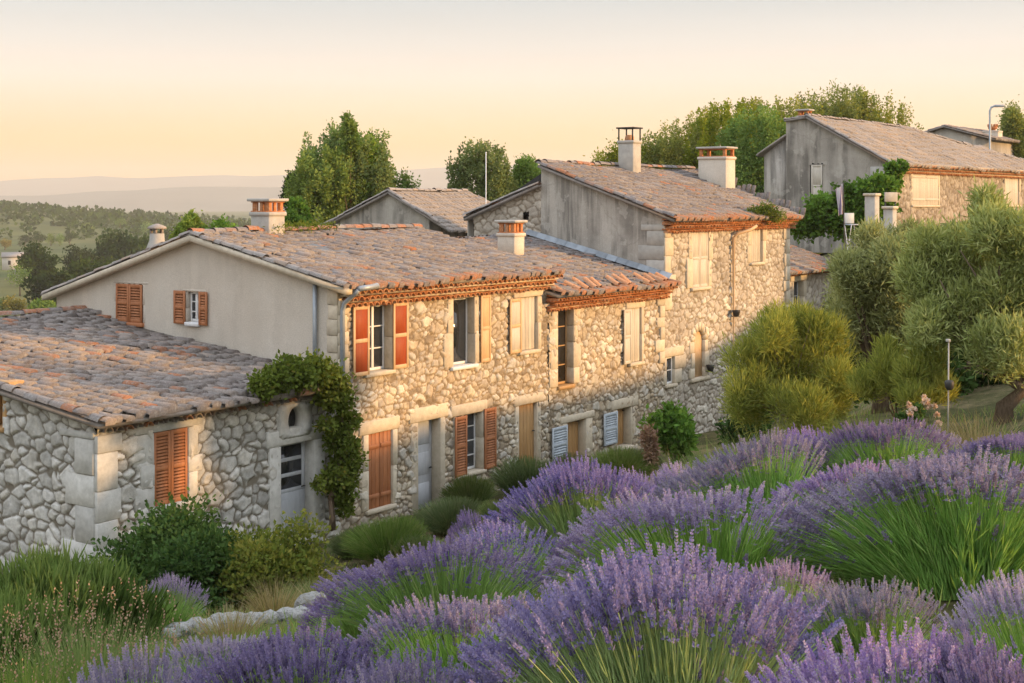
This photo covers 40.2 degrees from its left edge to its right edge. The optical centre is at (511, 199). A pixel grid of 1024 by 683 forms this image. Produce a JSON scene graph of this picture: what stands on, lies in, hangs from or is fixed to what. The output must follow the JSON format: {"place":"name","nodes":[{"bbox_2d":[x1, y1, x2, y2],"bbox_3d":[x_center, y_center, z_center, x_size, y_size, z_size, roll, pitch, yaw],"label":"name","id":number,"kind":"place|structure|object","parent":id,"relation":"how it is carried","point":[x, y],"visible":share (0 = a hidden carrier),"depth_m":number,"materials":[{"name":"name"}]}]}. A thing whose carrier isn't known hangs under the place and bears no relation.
{"place":"outdoors","nodes":[
{"label":"outdoors","id":0,"kind":"place"},
{"bbox_2d":[0,187,490,211],"bbox_3d":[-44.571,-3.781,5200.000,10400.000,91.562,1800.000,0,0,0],"label":"mountains","id":1,"kind":"structure","parent":0,"point":[199,199],"depth_m":4821.60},
{"bbox_2d":[0,165,539,195],"bbox_3d":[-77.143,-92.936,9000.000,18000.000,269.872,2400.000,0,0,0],"label":"mountains","id":2,"kind":"structure","parent":0,"point":[430,178],"depth_m":8737.35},
{"bbox_2d":[0,211,1023,679],"bbox_3d":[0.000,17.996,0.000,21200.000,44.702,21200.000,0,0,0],"label":"ground","id":3,"kind":"structure","parent":0,"point":[980,399],"depth_m":28.19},
{"bbox_2d":[12,240,62,278],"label":"valley tree","id":4,"kind":"object","parent":3,"relation":"on","point":[36,260],"visible":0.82,"depth_m":413.81,"materials":[{"name":"green plant"}]},
{"bbox_2d":[19,266,76,304],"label":"valley tree","id":5,"kind":"object","parent":3,"relation":"on","point":[43,280],"visible":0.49,"depth_m":311.68,"materials":[{"name":"green plant"}]},
{"bbox_2d":[0,583,108,682],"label":"rosemary bush","id":6,"kind":"object","parent":3,"relation":"on","point":[20,607],"visible":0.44,"depth_m":11.40,"materials":[{"name":"green plant"}]},
{"bbox_2d":[0,597,152,682],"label":"grass clump","id":7,"kind":"object","parent":3,"relation":"on","point":[34,679],"visible":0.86,"depth_m":7.81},
{"bbox_2d":[0,537,181,653],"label":"rosemary bush","id":8,"kind":"object","parent":3,"relation":"on","point":[46,571],"visible":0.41,"depth_m":13.39,"materials":[{"name":"green plant"}]},
{"bbox_2d":[65,255,118,276],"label":"valley tree","id":9,"kind":"object","parent":3,"relation":"on","point":[81,266],"visible":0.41,"depth_m":360.44,"materials":[{"name":"green plant"}]},
{"bbox_2d":[0,575,229,682],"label":"grass clump","id":10,"kind":"object","parent":3,"relation":"on","point":[94,644],"visible":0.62,"depth_m":8.70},
{"bbox_2d":[89,223,147,266],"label":"valley tree","id":11,"kind":"object","parent":3,"relation":"on","point":[119,246],"visible":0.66,"depth_m":453.37,"materials":[{"name":"green plant"}]},
{"bbox_2d":[68,636,204,682],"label":"lavender bush","id":12,"kind":"object","parent":3,"relation":"on","point":[118,672],"visible":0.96,"depth_m":6.00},
{"bbox_2d":[0,199,316,241],"bbox_3d":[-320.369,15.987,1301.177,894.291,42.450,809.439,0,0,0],"label":"woodland","id":13,"kind":"object","parent":3,"relation":"on","point":[134,220],"visible":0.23,"depth_m":1245.41,"materials":[{"name":"green plant"}]},
{"bbox_2d":[79,486,239,613],"bbox_3d":[-5.098,5.446,20.976,2.843,2.300,2.252,0,0,0],"label":"dark shrub","id":14,"kind":"object","parent":3,"relation":"on","point":[182,520],"visible":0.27,"depth_m":20.76,"materials":[{"name":"green plant"}]},
{"bbox_2d":[0,305,352,573],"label":"stone cottage","id":15,"kind":"structure","parent":3,"relation":"on","point":[104,419],"depth_m":27.80,"materials":[{"name":"grey stone"}]},
{"bbox_2d":[132,413,203,512],"bbox_3d":[-6.727,5.076,27.110,0.435,1.786,1.738,0,0,35],"label":"window","id":16,"kind":"structure","parent":15,"relation":"in","point":[172,466],"depth_m":27.03,"materials":[{"name":"wood"}]},
{"bbox_2d":[277,401,311,439],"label":"window","id":17,"kind":"structure","parent":15,"relation":"in","point":[300,413],"depth_m":30.00,"materials":[{"name":"grey stone"}]},
{"bbox_2d":[265,423,325,545],"bbox_3d":[-4.668,6.103,30.044,0.509,2.513,1.947,0,0,35],"label":"door","id":18,"kind":"structure","parent":15,"relation":"in","point":[298,458],"depth_m":30.20,"materials":[{"name":"grey paint"}]},
{"bbox_2d":[246,347,369,530],"bbox_3d":[-4.296,5.110,29.584,1.200,4.081,3.361,0,0,31],"label":"climbing vine","id":19,"kind":"object","parent":15,"relation":"attached to","point":[339,476],"visible":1,"depth_m":30.03,"materials":[{"name":"green plant"}]},
{"bbox_2d":[147,570,210,615],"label":"lavender bush","id":20,"kind":"object","parent":3,"relation":"on","point":[179,591],"visible":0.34,"depth_m":16.05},
{"bbox_2d":[143,593,219,639],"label":"ground plant","id":21,"kind":"object","parent":3,"relation":"on","point":[179,612],"visible":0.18,"depth_m":14.06,"materials":[{"name":"green plant"}]},
{"bbox_2d":[168,208,208,238],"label":"tree","id":22,"kind":"object","parent":3,"relation":"on","point":[191,219],"visible":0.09,"depth_m":69.88,"materials":[{"name":"green plant"}]},
{"bbox_2d":[133,523,250,616],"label":"dark shrub","id":23,"kind":"object","parent":3,"relation":"on","point":[196,555],"visible":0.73,"depth_m":19.73,"materials":[{"name":"green plant"}]},
{"bbox_2d":[155,632,282,682],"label":"lavender bush","id":24,"kind":"object","parent":3,"relation":"on","point":[200,650],"visible":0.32,"depth_m":7.99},
{"bbox_2d":[181,597,282,644],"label":"grass clump","id":25,"kind":"object","parent":3,"relation":"on","point":[222,629],"visible":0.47,"depth_m":12.07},
{"bbox_2d":[228,575,314,611],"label":"grass clump","id":26,"kind":"object","parent":3,"relation":"on","point":[270,605],"visible":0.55,"depth_m":15.54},
{"bbox_2d":[204,508,357,612],"bbox_3d":[-3.603,5.414,20.629,2.240,1.682,2.154,0,0,-31],"label":"garden shrub","id":27,"kind":"object","parent":3,"relation":"on","point":[265,553],"visible":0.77,"depth_m":20.18,"materials":[{"name":"green plant"}]},
{"bbox_2d":[166,616,430,682],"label":"lavender bush","id":28,"kind":"object","parent":3,"relation":"on","point":[265,661],"visible":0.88,"depth_m":5.63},
{"bbox_2d":[285,195,312,226],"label":"tree","id":29,"kind":"object","parent":3,"relation":"on","point":[297,209],"visible":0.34,"depth_m":69.78,"materials":[{"name":"green plant"}]},
{"bbox_2d":[40,198,565,533],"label":"stone house","id":30,"kind":"structure","parent":3,"relation":"on","point":[439,340],"depth_m":33.98,"materials":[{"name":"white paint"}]},
{"bbox_2d":[113,281,147,326],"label":"window","id":31,"kind":"structure","parent":30,"relation":"in","point":[128,297],"depth_m":34.96,"materials":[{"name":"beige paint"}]},
{"bbox_2d":[173,289,207,326],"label":"window","id":32,"kind":"structure","parent":30,"relation":"in","point":[187,306],"depth_m":33.80,"materials":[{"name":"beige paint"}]},
{"bbox_2d":[358,415,399,515],"bbox_3d":[-3.151,6.089,32.215,0.433,2.132,1.427,0,0,35],"label":"window","id":33,"kind":"structure","parent":30,"relation":"in","point":[379,436],"depth_m":32.19,"materials":[{"name":"wood"}]},
{"bbox_2d":[353,293,408,377],"bbox_3d":[-3.155,3.069,32.212,0.432,1.923,1.926,0,0,35],"label":"window","id":34,"kind":"structure","parent":30,"relation":"in","point":[380,332],"depth_m":32.45,"materials":[{"name":"wood"}]},
{"bbox_2d":[409,402,447,514],"bbox_3d":[-2.103,6.301,33.714,0.505,2.712,1.492,0,0,35],"label":"door","id":35,"kind":"structure","parent":30,"relation":"in","point":[429,469],"depth_m":33.97,"materials":[{"name":"grey paint"}]},
{"bbox_2d":[443,292,490,370],"bbox_3d":[-1.237,3.137,34.931,0.438,2.126,1.859,0,0,35],"label":"window","id":36,"kind":"structure","parent":30,"relation":"in","point":[463,348],"depth_m":35.13,"materials":[{"name":"stone"}]},
{"bbox_2d":[450,399,496,479],"bbox_3d":[-1.089,5.975,35.139,0.433,1.829,1.823,0,0,35],"label":"window","id":37,"kind":"structure","parent":30,"relation":"in","point":[475,428],"depth_m":35.36,"materials":[{"name":"wood"}]},
{"bbox_2d":[510,290,542,355],"bbox_3d":[0.251,3.220,37.034,0.434,1.710,1.599,0,0,35],"label":"window","id":38,"kind":"structure","parent":30,"relation":"in","point":[525,322],"depth_m":37.07,"materials":[{"name":"wood"}]},
{"bbox_2d":[513,392,543,468],"bbox_3d":[0.333,6.220,37.160,0.503,2.179,1.377,0,0,35],"label":"door","id":39,"kind":"structure","parent":30,"relation":"in","point":[527,416],"depth_m":37.26,"materials":[{"name":"brown wood"}]},
{"bbox_2d":[282,141,358,225],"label":"tree","id":40,"kind":"object","parent":3,"relation":"on","point":[310,184],"visible":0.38,"depth_m":79.47,"materials":[{"name":"green plant"}]},
{"bbox_2d":[296,581,388,655],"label":"lavender bush","id":41,"kind":"object","parent":3,"relation":"on","point":[351,630],"visible":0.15,"depth_m":8.25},
{"bbox_2d":[299,117,391,222],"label":"tree","id":42,"kind":"object","parent":3,"relation":"on","point":[333,137],"visible":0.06,"depth_m":83.60,"materials":[{"name":"green plant"}]},
{"bbox_2d":[326,526,364,559],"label":"grass clump","id":43,"kind":"object","parent":3,"relation":"on","point":[334,545],"visible":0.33,"depth_m":28.31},
{"bbox_2d":[322,110,370,216],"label":"tree","id":44,"kind":"object","parent":3,"relation":"on","point":[349,142],"visible":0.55,"depth_m":80.66,"materials":[{"name":"green plant"}]},
{"bbox_2d":[345,130,397,209],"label":"tree","id":45,"kind":"object","parent":3,"relation":"on","point":[361,168],"visible":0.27,"depth_m":80.92,"materials":[{"name":"green plant"}]},
{"bbox_2d":[338,514,428,564],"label":"grass clump","id":46,"kind":"object","parent":3,"relation":"on","point":[368,544],"visible":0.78,"depth_m":27.16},
{"bbox_2d":[325,187,489,236],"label":"village house","id":47,"kind":"structure","parent":3,"relation":"on","point":[441,210],"depth_m":57.40,"materials":[{"name":"paint"}]},
{"bbox_2d":[336,640,480,682],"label":"lavender bush","id":48,"kind":"object","parent":3,"relation":"on","point":[409,673],"visible":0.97,"depth_m":5.07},
{"bbox_2d":[303,532,556,646],"bbox_3d":[-0.460,2.256,8.004,1.478,0.636,1.319,-4,-17,7],"label":"lavender bush","id":49,"kind":"object","parent":3,"relation":"on","point":[407,579],"visible":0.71,"depth_m":7.70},
{"bbox_2d":[323,590,559,682],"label":"lavender bush","id":50,"kind":"object","parent":3,"relation":"on","point":[453,625],"visible":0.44,"depth_m":6.03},
{"bbox_2d":[409,495,482,536],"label":"grass clump","id":51,"kind":"object","parent":3,"relation":"on","point":[437,519],"visible":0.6,"depth_m":29.54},
{"bbox_2d":[445,505,486,544],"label":"lavender bush","id":52,"kind":"object","parent":3,"relation":"on","point":[463,522],"visible":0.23,"depth_m":24.06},
{"bbox_2d":[436,473,498,509],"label":"grass clump","id":53,"kind":"object","parent":3,"relation":"on","point":[480,489],"visible":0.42,"depth_m":32.83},
{"bbox_2d":[444,136,518,201],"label":"tree","id":54,"kind":"object","parent":3,"relation":"on","point":[489,171],"visible":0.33,"depth_m":83.15,"materials":[{"name":"green plant"}]},
{"bbox_2d":[418,516,561,598],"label":"lavender bush","id":55,"kind":"object","parent":3,"relation":"on","point":[491,533],"visible":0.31,"depth_m":8.87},
{"bbox_2d":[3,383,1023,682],"bbox_3d":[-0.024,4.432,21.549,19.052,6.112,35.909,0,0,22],"label":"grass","id":56,"kind":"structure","parent":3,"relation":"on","point":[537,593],"depth_m":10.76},
{"bbox_2d":[501,153,540,194],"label":"tree","id":57,"kind":"object","parent":3,"relation":"on","point":[526,169],"visible":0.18,"depth_m":85.48,"materials":[{"name":"green plant"}]},
{"bbox_2d":[487,454,562,494],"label":"grass clump","id":58,"kind":"object","parent":3,"relation":"on","point":[516,470],"visible":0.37,"depth_m":33.62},
{"bbox_2d":[455,229,681,464],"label":"stone house","id":59,"kind":"structure","parent":3,"relation":"on","point":[606,348],"depth_m":40.53,"materials":[{"name":"beige stone"}]},
{"bbox_2d":[547,300,580,389],"bbox_3d":[1.330,3.964,38.568,0.432,2.465,1.689,0,0,35],"label":"window","id":60,"kind":"structure","parent":59,"relation":"in","point":[568,351],"depth_m":38.87,"materials":[{"name":"stone"}]},
{"bbox_2d":[552,410,594,460],"bbox_3d":[1.574,6.672,38.918,0.508,1.436,2.276,0,0,35],"label":"window","id":61,"kind":"structure","parent":59,"relation":"in","point":[572,437],"depth_m":39.28,"materials":[{"name":"stone"}]},
{"bbox_2d":[604,396,637,450],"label":"window","id":62,"kind":"structure","parent":59,"relation":"in","point":[618,424],"depth_m":41.33,"materials":[{"name":"stone"}]},
{"bbox_2d":[624,298,644,366],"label":"window","id":63,"kind":"structure","parent":59,"relation":"in","point":[634,312],"depth_m":41.65,"materials":[{"name":"wood"}]},
{"bbox_2d":[475,450,662,575],"bbox_3d":[0.396,2.287,10.222,1.533,0.946,1.157,0,0,-14],"label":"lavender bush","id":64,"kind":"object","parent":3,"relation":"on","point":[565,492],"visible":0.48,"depth_m":9.83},
{"bbox_2d":[544,502,669,575],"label":"lavender bush","id":65,"kind":"object","parent":3,"relation":"on","point":[567,548],"visible":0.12,"depth_m":8.74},
{"bbox_2d":[589,445,656,478],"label":"grass clump","id":66,"kind":"object","parent":3,"relation":"on","point":[618,459],"visible":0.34,"depth_m":34.84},
{"bbox_2d":[462,127,805,433],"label":"stone house","id":67,"kind":"structure","parent":3,"relation":"on","point":[711,244],"depth_m":45.69,"materials":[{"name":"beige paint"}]},
{"bbox_2d":[663,345,685,387],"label":"window","id":68,"kind":"structure","parent":67,"relation":"in","point":[675,358],"depth_m":43.60,"materials":[{"name":"stone"}]},
{"bbox_2d":[685,229,712,290],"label":"window","id":69,"kind":"structure","parent":67,"relation":"in","point":[698,272],"depth_m":44.99,"materials":[{"name":"wood"}]},
{"bbox_2d":[688,322,709,382],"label":"window","id":70,"kind":"structure","parent":67,"relation":"in","point":[698,346],"depth_m":45.10,"materials":[{"name":"stone"}]},
{"bbox_2d":[746,222,766,264],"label":"window","id":71,"kind":"structure","parent":67,"relation":"in","point":[756,254],"depth_m":48.56,"materials":[{"name":"wood"}]},
{"bbox_2d":[744,200,786,227],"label":"roof plant","id":72,"kind":"object","parent":67,"relation":"on","point":[768,209],"visible":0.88,"depth_m":48.04,"materials":[{"name":"green plant"}]},
{"bbox_2d":[440,529,854,682],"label":"lavender bush","id":73,"kind":"object","parent":3,"relation":"on","point":[616,605],"visible":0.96,"depth_m":4.86,"materials":[{"name":"plant"}]},
{"bbox_2d":[637,423,661,471],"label":"bronze shrub","id":74,"kind":"object","parent":3,"relation":"on","point":[650,446],"visible":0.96,"depth_m":34.96,"materials":[{"name":"brown plant"}]},
{"bbox_2d":[641,130,695,168],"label":"tree","id":75,"kind":"object","parent":3,"relation":"on","point":[674,155],"visible":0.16,"depth_m":90.43,"materials":[{"name":"green plant"}]},
{"bbox_2d":[636,399,701,464],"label":"leafy shrub","id":76,"kind":"object","parent":3,"relation":"on","point":[674,425],"visible":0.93,"depth_m":35.74,"materials":[{"name":"green plant"}]},
{"bbox_2d":[640,457,707,534],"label":"lavender bush","id":77,"kind":"object","parent":3,"relation":"on","point":[665,469],"visible":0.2,"depth_m":11.44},
{"bbox_2d":[641,111,719,168],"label":"tree","id":78,"kind":"object","parent":3,"relation":"on","point":[676,131],"visible":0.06,"depth_m":91.48,"materials":[{"name":"green plant"}]},
{"bbox_2d":[522,481,850,597],"bbox_3d":[0.964,1.919,7.541,1.740,0.727,1.530,-10,-21,13],"label":"lavender bush","id":79,"kind":"object","parent":3,"relation":"on","point":[724,542],"visible":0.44,"depth_m":7.20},
{"bbox_2d":[682,97,785,168],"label":"tree","id":80,"kind":"object","parent":3,"relation":"on","point":[726,114],"visible":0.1,"depth_m":89.86,"materials":[{"name":"green plant"}]},
{"bbox_2d":[649,427,826,530],"bbox_3d":[1.698,2.249,10.802,1.527,0.790,1.362,-6,-18,-16],"label":"lavender bush","id":81,"kind":"object","parent":3,"relation":"on","point":[749,458],"visible":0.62,"depth_m":10.49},
{"bbox_2d":[714,409,776,449],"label":"garden shrub","id":82,"kind":"object","parent":3,"relation":"on","point":[727,429],"visible":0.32,"depth_m":32.76,"materials":[{"name":"green plant"}]},
{"bbox_2d":[714,101,795,195],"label":"tree","id":83,"kind":"object","parent":3,"relation":"on","point":[750,170],"visible":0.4,"depth_m":82.99,"materials":[{"name":"green plant"}]},
{"bbox_2d":[698,555,838,649],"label":"lavender bush","id":84,"kind":"object","parent":3,"relation":"on","point":[790,578],"visible":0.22,"depth_m":6.38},
{"bbox_2d":[706,295,863,448],"bbox_3d":[4.867,3.086,24.558,2.890,2.908,2.576,0,0,28],"label":"golden bush","id":85,"kind":"object","parent":3,"relation":"on","point":[777,363],"visible":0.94,"depth_m":24.30,"materials":[{"name":"green plant"}]},
{"bbox_2d":[758,93,842,253],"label":"tree","id":86,"kind":"object","parent":3,"relation":"on","point":[780,107],"visible":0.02,"depth_m":95.08,"materials":[{"name":"green plant"}]},
{"bbox_2d":[754,423,863,492],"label":"lavender bush","id":87,"kind":"object","parent":3,"relation":"on","point":[807,433],"visible":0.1,"depth_m":12.56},
{"bbox_2d":[790,244,832,344],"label":"stone house","id":88,"kind":"structure","parent":3,"relation":"on","point":[806,282],"depth_m":53.59,"materials":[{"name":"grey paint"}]},
{"bbox_2d":[790,275,806,310],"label":"window","id":89,"kind":"structure","parent":88,"relation":"in","point":[799,283],"depth_m":52.93,"materials":[{"name":"stone"}]},
{"bbox_2d":[804,78,867,119],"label":"tree","id":90,"kind":"object","parent":3,"relation":"on","point":[840,107],"visible":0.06,"depth_m":96.44,"materials":[{"name":"green plant"}]},
{"bbox_2d":[768,457,910,534],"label":"lavender bush","id":91,"kind":"object","parent":3,"relation":"on","point":[815,484],"visible":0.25,"depth_m":9.25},
{"bbox_2d":[790,157,909,246],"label":"ivy","id":92,"kind":"object","parent":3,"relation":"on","point":[822,216],"visible":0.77,"depth_m":56.80,"materials":[{"name":"green plant"}]},
{"bbox_2d":[760,575,948,682],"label":"lavender bush","id":93,"kind":"object","parent":3,"relation":"on","point":[864,605],"visible":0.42,"depth_m":5.76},
{"bbox_2d":[724,617,1022,682],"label":"lavender bush","id":94,"kind":"object","parent":3,"relation":"on","point":[870,666],"visible":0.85,"depth_m":4.17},
{"bbox_2d":[831,89,923,129],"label":"tree","id":95,"kind":"object","parent":3,"relation":"on","point":[900,118],"visible":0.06,"depth_m":97.25,"materials":[{"name":"green plant"}]},
{"bbox_2d":[798,415,959,488],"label":"lavender bush","id":96,"kind":"object","parent":3,"relation":"on","point":[884,450],"visible":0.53,"depth_m":12.12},
{"bbox_2d":[814,214,954,413],"bbox_3d":[7.159,2.266,26.420,3.079,4.045,2.781,0,0,20],"label":"olive tree","id":97,"kind":"object","parent":3,"relation":"on","point":[864,299],"visible":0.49,"depth_m":26.04,"materials":[{"name":"green plant"}]},
{"bbox_2d":[841,329,927,419],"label":"golden bush","id":98,"kind":"object","parent":3,"relation":"on","point":[868,381],"visible":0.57,"depth_m":21.48,"materials":[{"name":"green plant"}]},
{"bbox_2d":[753,443,1023,600],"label":"lavender bush","id":99,"kind":"object","parent":3,"relation":"on","point":[947,536],"visible":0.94,"depth_m":6.80,"materials":[{"name":"plant"}]},
{"bbox_2d":[756,109,1023,252],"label":"village house","id":100,"kind":"structure","parent":3,"relation":"on","point":[807,152],"depth_m":65.21,"materials":[{"name":"stone"}]},
{"bbox_2d":[910,174,939,206],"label":"window","id":101,"kind":"structure","parent":100,"relation":"in","point":[926,188],"depth_m":66.36,"materials":[{"name":"wood"}]},
{"bbox_2d":[1003,175,1020,206],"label":"window","id":102,"kind":"structure","parent":100,"relation":"in","point":[1013,186],"depth_m":78.47,"materials":[{"name":"wood"}]},
{"bbox_2d":[887,339,961,429],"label":"golden bush","id":103,"kind":"object","parent":3,"relation":"on","point":[916,376],"visible":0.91,"depth_m":20.30,"materials":[{"name":"green plant"}]},
{"bbox_2d":[906,394,942,446],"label":"rose bush","id":104,"kind":"object","parent":3,"relation":"on","point":[925,401],"visible":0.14,"depth_m":17.38,"materials":[{"name":"pink plant"}]},
{"bbox_2d":[831,340,1023,408],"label":"hedge bush","id":105,"kind":"object","parent":3,"relation":"on","point":[967,380],"visible":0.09,"depth_m":26.96,"materials":[{"name":"green plant"}]},
{"bbox_2d":[885,176,1023,425],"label":"olive tree","id":106,"kind":"object","parent":3,"relation":"on","point":[966,279],"visible":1,"depth_m":20.35,"materials":[{"name":"green plant"}]},
{"bbox_2d":[900,618,1023,682],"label":"lavender bush","id":107,"kind":"object","parent":3,"relation":"on","point":[961,667],"visible":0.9,"depth_m":4.07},
{"bbox_2d":[925,124,1019,155],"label":"village house","id":108,"kind":"structure","parent":3,"relation":"on","point":[1000,143],"depth_m":94.13,"materials":[{"name":"paint"}]},
{"bbox_2d":[924,568,1023,682],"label":"lavender bush","id":109,"kind":"object","parent":3,"relation":"on","point":[975,608],"visible":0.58,"depth_m":5.07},
{"bbox_2d":[926,410,1023,449],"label":"bush","id":110,"kind":"object","parent":3,"relation":"on","point":[962,432],"visible":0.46,"depth_m":17.09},
{"bbox_2d":[933,432,1023,494],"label":"lavender bush","id":111,"kind":"object","parent":3,"relation":"on","point":[1001,445],"visible":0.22,"depth_m":10.03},
{"bbox_2d":[997,94,1023,157],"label":"tree","id":112,"kind":"object","parent":3,"relation":"on","point":[1012,123],"visible":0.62,"depth_m":97.11,"materials":[{"name":"green plant"}]},
{"bbox_2d":[0,0,1023,180],"label":"sky","id":113,"kind":"structure","parent":0,"point":[108,88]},
{"bbox_2d":[110,377,1023,673],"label":"dry grass","id":114,"kind":"structure","parent":0,"point":[688,463],"depth_m":22.82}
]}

